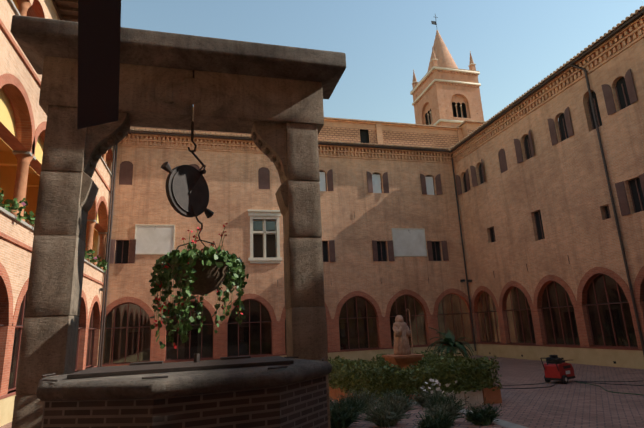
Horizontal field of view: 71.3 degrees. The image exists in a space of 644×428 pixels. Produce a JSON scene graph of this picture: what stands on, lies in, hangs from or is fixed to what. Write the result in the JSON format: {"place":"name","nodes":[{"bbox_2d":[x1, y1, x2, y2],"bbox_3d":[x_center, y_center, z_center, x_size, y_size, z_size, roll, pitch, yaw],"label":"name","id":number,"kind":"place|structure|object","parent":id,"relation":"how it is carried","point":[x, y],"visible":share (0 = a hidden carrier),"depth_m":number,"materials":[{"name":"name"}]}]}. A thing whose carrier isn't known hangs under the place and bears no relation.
{"place":"outdoors","nodes":[
{"label":"outdoors","id":0,"kind":"place"},
{"bbox_2d":[77,0,120,128],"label":"wooden beam","id":1,"kind":"structure","parent":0,"point":[99,26],"depth_m":0.58,"materials":[{"name":"brown wood"}]},
{"bbox_2d":[0,355,643,427],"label":"brick pavement","id":2,"kind":"structure","parent":0,"point":[573,403],"depth_m":13.00,"materials":[{"name":"brown brick"}]},
{"bbox_2d":[0,395,15,426],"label":"plinth","id":3,"kind":"structure","parent":2,"relation":"on","point":[6,409],"depth_m":13.42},
{"bbox_2d":[0,365,97,399],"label":"sill","id":4,"kind":"structure","parent":2,"relation":"on","point":[11,393],"depth_m":13.83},
{"bbox_2d":[8,293,94,390],"bbox_3d":[-9.351,3.286,12.104,0.058,3.440,28.250,1,-15,-15],"label":"frame","id":5,"kind":"object","parent":4,"relation":"on","point":[17,358],"visible":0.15,"depth_m":15.43,"materials":[{"name":"brown"}]},
{"bbox_2d":[0,0,127,395],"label":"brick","id":6,"kind":"object","parent":4,"relation":"on","point":[27,133],"depth_m":14.88,"materials":[{"name":"red brick"}]},
{"bbox_2d":[0,0,112,361],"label":"building wall","id":7,"kind":"structure","parent":2,"relation":"on","point":[15,260],"depth_m":14.44,"materials":[{"name":"beige paint"}]},
{"bbox_2d":[0,188,106,271],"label":"plants","id":8,"kind":"object","parent":7,"relation":"on","point":[15,207],"visible":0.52,"depth_m":14.11,"materials":[{"name":"green plant"}]},
{"bbox_2d":[9,0,111,270],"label":"columns","id":9,"kind":"structure","parent":2,"relation":"on","point":[21,178],"depth_m":14.81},
{"bbox_2d":[0,0,98,258],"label":"wall","id":10,"kind":"structure","parent":9,"relation":"on","point":[8,164],"depth_m":21.22,"materials":[{"name":"paint"}]},
{"bbox_2d":[11,56,330,427],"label":"well","id":11,"kind":"object","parent":2,"relation":"on","point":[280,121],"depth_m":5.70,"materials":[{"name":"grey stone"}]},
{"bbox_2d":[10,15,345,98],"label":"stone lintel","id":12,"kind":"structure","parent":11,"relation":"on","point":[37,39],"depth_m":5.93,"materials":[{"name":"grey stone"}]},
{"bbox_2d":[169,257,227,294],"bbox_3d":[-1.531,0.796,5.635,0.770,0.425,0.770,1,-15,-15],"label":"hanging basket","id":13,"kind":"object","parent":11,"relation":"hanging from","point":[211,278],"visible":0.52,"depth_m":5.42,"materials":[{"name":"brown wicker"}]},
{"bbox_2d":[154,223,242,348],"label":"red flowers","id":14,"kind":"object","parent":13,"relation":"in","point":[159,298],"visible":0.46,"depth_m":5.55,"materials":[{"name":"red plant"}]},
{"bbox_2d":[149,227,248,348],"bbox_3d":[-1.536,0.891,5.611,1.218,1.462,1.236,1,-15,-15],"label":"hanging plant foliage","id":15,"kind":"object","parent":13,"relation":"in","point":[236,270],"visible":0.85,"depth_m":5.28,"materials":[{"name":"green plant"}]},
{"bbox_2d":[41,376,327,427],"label":"brick well base","id":16,"kind":"object","parent":2,"relation":"on","point":[302,404],"visible":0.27,"depth_m":3.63,"materials":[{"name":"brown brick"}]},
{"bbox_2d":[36,358,331,400],"bbox_3d":[-1.291,1.593,4.421,2.787,0.150,1.942,1,-15,-15],"label":"rim","id":17,"kind":"object","parent":16,"relation":"on","point":[137,386],"visible":0.85,"depth_m":3.63,"materials":[{"name":"grey stone"}]},
{"bbox_2d":[42,354,323,381],"bbox_3d":[-1.297,1.463,4.454,2.681,0.122,1.818,1,-15,-15],"label":"cover","id":18,"kind":"object","parent":17,"relation":"on","point":[195,364],"visible":1,"depth_m":4.22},
{"bbox_2d":[96,121,463,265],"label":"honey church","id":19,"kind":"structure","parent":2,"relation":"on","point":[379,133],"depth_m":44.12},
{"bbox_2d":[97,133,475,364],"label":"building wall","id":20,"kind":"structure","parent":2,"relation":"on","point":[232,168],"depth_m":29.72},
{"bbox_2d":[97,131,130,366],"bbox_3d":[-8.665,-1.682,13.139,0.995,14.630,29.400,1,-15,-15],"label":"pipe","id":21,"kind":"object","parent":20,"relation":"attached to","point":[101,326],"visible":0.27,"depth_m":26.43,"materials":[{"name":"brown metal"}]},
{"bbox_2d":[107,161,448,263],"bbox_3d":[-1.958,0.001,30.182,22.541,6.510,0.440,1,-15,-15],"label":"shutter","id":22,"kind":"object","parent":20,"relation":"attached to","point":[126,173],"visible":0.77,"depth_m":30.52,"materials":[{"name":"brown wood"}]},
{"bbox_2d":[319,172,433,194],"bbox_3d":[3.986,-2.195,32.535,9.060,1.418,0.001,1,-15,-15],"label":"window","id":23,"kind":"structure","parent":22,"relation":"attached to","point":[376,181],"depth_m":32.57,"materials":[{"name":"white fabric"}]},
{"bbox_2d":[135,210,426,263],"bbox_3d":[-2.003,1.522,29.799,19.430,3.520,0.450,1,-15,-15],"label":"window frame","id":24,"kind":"object","parent":20,"relation":"attached to","point":[264,216],"visible":0.88,"depth_m":29.38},
{"bbox_2d":[135,226,425,255],"bbox_3d":[-1.978,1.827,29.683,19.310,1.930,0.030,1,-15,-15],"label":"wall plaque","id":25,"kind":"object","parent":24,"relation":"attached to","point":[154,239],"visible":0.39,"depth_m":27.80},
{"bbox_2d":[100,131,475,366],"bbox_3d":[-1.157,2.068,29.550,24.100,14.665,0.440,1,-15,-15],"label":"pipe","id":26,"kind":"object","parent":20,"relation":"attached to","point":[208,136],"visible":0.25,"depth_m":29.74,"materials":[{"name":"grey"}]},
{"bbox_2d":[130,128,449,149],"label":"roof","id":27,"kind":"structure","parent":20,"relation":"on","point":[325,141],"depth_m":31.72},
{"bbox_2d":[104,344,477,366],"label":"plinth","id":28,"kind":"structure","parent":2,"relation":"on","point":[369,355],"depth_m":29.19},
{"bbox_2d":[102,342,475,366],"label":"sill","id":29,"kind":"structure","parent":28,"relation":"on","point":[278,354],"depth_m":27.59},
{"bbox_2d":[102,293,473,364],"bbox_3d":[-1.075,7.101,28.840,24.050,3.440,0.058,1,-15,-15],"label":"frame","id":30,"kind":"object","parent":29,"relation":"on","point":[249,322],"visible":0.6,"depth_m":28.07,"materials":[{"name":"brown"}]},
{"bbox_2d":[329,384,469,426],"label":"shrubs","id":31,"kind":"object","parent":2,"relation":"on","point":[387,413],"visible":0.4,"depth_m":6.92,"materials":[{"name":"green plant"}]},
{"bbox_2d":[421,379,456,396],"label":"flowers","id":32,"kind":"object","parent":31,"relation":"on","point":[437,382],"visible":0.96,"depth_m":8.03,"materials":[{"name":"white plant"}]},
{"bbox_2d":[382,353,423,369],"bbox_3d":[2.704,5.345,14.752,1.100,1.380,1.100,1,-15,-15],"label":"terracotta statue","id":33,"kind":"object","parent":2,"relation":"on","point":[404,361],"visible":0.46,"depth_m":14.50,"materials":[{"name":"orange ceramic"}]},
{"bbox_2d":[393,309,413,354],"bbox_3d":[2.652,3.956,15.091,0.620,1.482,0.492,1,-15,-15],"label":"statue","id":34,"kind":"object","parent":33,"relation":"on","point":[402,332],"visible":1,"depth_m":14.89,"materials":[{"name":"beige stone"}]},
{"bbox_2d":[329,385,501,404],"bbox_3d":[2.725,5.801,14.638,4.200,0.440,4.200,1,-15,-15],"label":"terracotta planter","id":35,"kind":"object","parent":2,"relation":"on","point":[490,395],"visible":0.06,"depth_m":13.16,"materials":[{"name":"orange ceramic"}]},
{"bbox_2d":[328,350,501,397],"bbox_3d":[2.697,5.182,14.794,4.495,1.052,4.488,1,-15,-15],"label":"hedge","id":36,"kind":"object","parent":35,"relation":"on","point":[468,373],"visible":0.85,"depth_m":13.08,"materials":[{"name":"green plant"}]},
{"bbox_2d":[330,387,504,427],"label":"low shrubs","id":37,"kind":"object","parent":2,"relation":"on","point":[345,415],"visible":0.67,"depth_m":6.81,"materials":[{"name":"green plant"}]},
{"bbox_2d":[412,70,440,125],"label":"tower wall","id":38,"kind":"structure","parent":2,"relation":"on","point":[427,101],"depth_m":58.48,"materials":[{"name":"brick"}]},
{"bbox_2d":[417,105,431,124],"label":"belfry window","id":39,"kind":"structure","parent":38,"relation":"attached to","point":[427,119],"depth_m":58.84,"materials":[{"name":"black"}]},
{"bbox_2d":[410,67,439,124],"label":"cornice","id":40,"kind":"structure","parent":38,"relation":"attached to","point":[422,93],"depth_m":58.52,"materials":[{"name":"beige stone"}]},
{"bbox_2d":[410,66,478,92],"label":"tower roof","id":41,"kind":"structure","parent":38,"relation":"on","point":[445,67],"depth_m":57.46,"materials":[{"name":"beige stone"}]},
{"bbox_2d":[412,60,475,87],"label":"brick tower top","id":42,"kind":"object","parent":41,"relation":"on","point":[435,63],"visible":0.42,"depth_m":58.35,"materials":[{"name":"brick"}]},
{"bbox_2d":[412,31,473,82],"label":"spire","id":43,"kind":"structure","parent":42,"relation":"on","point":[441,53],"depth_m":59.85,"materials":[{"name":"beige stone"}]},
{"bbox_2d":[412,30,475,83],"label":"finials","id":44,"kind":"object","parent":42,"relation":"on","point":[437,60],"visible":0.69,"depth_m":58.47,"materials":[{"name":"beige stone"}]},
{"bbox_2d":[426,327,473,357],"bbox_3d":[6.941,7.199,24.471,2.473,2.049,2.356,-7,-15,16],"label":"palm","id":45,"kind":"object","parent":2,"relation":"on","point":[447,339],"visible":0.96,"depth_m":24.25,"materials":[{"name":"green plant"}]},
{"bbox_2d":[376,403,527,427],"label":"ground stone","id":46,"kind":"object","parent":2,"relation":"on","point":[503,423],"depth_m":6.61,"materials":[{"name":"grey stone"}]},
{"bbox_2d":[427,390,483,406],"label":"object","id":47,"kind":"object","parent":2,"relation":"on","point":[476,397],"visible":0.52,"depth_m":12.94,"materials":[{"name":"grey stone"}]},
{"bbox_2d":[434,69,483,126],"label":"tower wall","id":48,"kind":"structure","parent":2,"relation":"on","point":[468,95],"depth_m":56.64,"materials":[{"name":"brick"}]},
{"bbox_2d":[433,67,480,122],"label":"cornice","id":49,"kind":"structure","parent":48,"relation":"attached to","point":[457,82],"depth_m":56.69,"materials":[{"name":"white stone"}]},
{"bbox_2d":[443,77,477,117],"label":"belfry window","id":50,"kind":"structure","parent":48,"relation":"attached to","point":[459,110],"depth_m":56.87,"materials":[{"name":"black"}]},
{"bbox_2d":[461,123,481,138],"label":"wall","id":51,"kind":"structure","parent":2,"relation":"on","point":[468,128],"depth_m":45.92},
{"bbox_2d":[457,120,486,126],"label":"transept roof","id":52,"kind":"structure","parent":51,"relation":"on","point":[470,121],"depth_m":45.94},
{"bbox_2d":[451,14,643,363],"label":"building wall","id":53,"kind":"structure","parent":2,"relation":"on","point":[562,187],"depth_m":23.93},
{"bbox_2d":[449,9,643,354],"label":"pipe","id":54,"kind":"object","parent":53,"relation":"attached to","point":[621,27],"visible":0.85,"depth_m":21.36,"materials":[{"name":"grey"}]},
{"bbox_2d":[450,6,643,149],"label":"roof","id":55,"kind":"structure","parent":53,"relation":"on","point":[627,18],"depth_m":23.72,"materials":[{"name":"brown tile"}]},
{"bbox_2d":[456,69,643,242],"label":"windows","id":56,"kind":"structure","parent":53,"relation":"attached to","point":[619,186],"depth_m":23.26,"materials":[{"name":"brown wood"}]},
{"bbox_2d":[540,355,574,383],"bbox_3d":[8.922,5.786,16.850,1.787,0.982,0.750,7,-17,-34],"label":"generator","id":57,"kind":"object","parent":2,"relation":"on","point":[551,371],"depth_m":16.55,"materials":[{"name":"red metal"}]},
{"bbox_2d":[476,344,643,368],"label":"plinth","id":58,"kind":"structure","parent":2,"relation":"on","point":[634,359],"depth_m":22.98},
{"bbox_2d":[476,342,641,350],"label":"sill","id":59,"kind":"structure","parent":58,"relation":"on","point":[597,347],"depth_m":23.50,"materials":[{"name":"beige stone"}]},
{"bbox_2d":[477,274,637,347],"bbox_3d":[14.480,3.751,18.341,0.058,3.440,28.250,1,-15,-15],"label":"frame","id":60,"kind":"object","parent":59,"relation":"on","point":[568,306],"visible":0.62,"depth_m":24.42,"materials":[{"name":"brown"}]},
{"bbox_2d":[494,380,643,388],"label":"black hoses","id":61,"kind":"object","parent":2,"relation":"on","point":[577,381],"visible":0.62,"depth_m":16.05,"materials":[{"name":"black rubber"}]},
{"bbox_2d":[578,382,643,395],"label":"hoses","id":62,"kind":"object","parent":2,"relation":"on","point":[611,391],"visible":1,"depth_m":14.08,"materials":[{"name":"black rubber"}]},
{"bbox_2d":[121,0,643,123],"label":"sky","id":63,"kind":"structure","parent":0,"point":[513,45],"materials":[{"name":"blue"}]},
{"bbox_2d":[324,119,456,142],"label":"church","id":64,"kind":"structure","parent":0,"point":[389,124],"depth_m":44.00,"materials":[{"name":"beige brick"}]},
{"bbox_2d":[324,117,462,128],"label":"roof edge","id":65,"kind":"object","parent":64,"relation":"on","point":[392,123],"depth_m":44.49,"materials":[{"name":"beige stone"}]}
]}

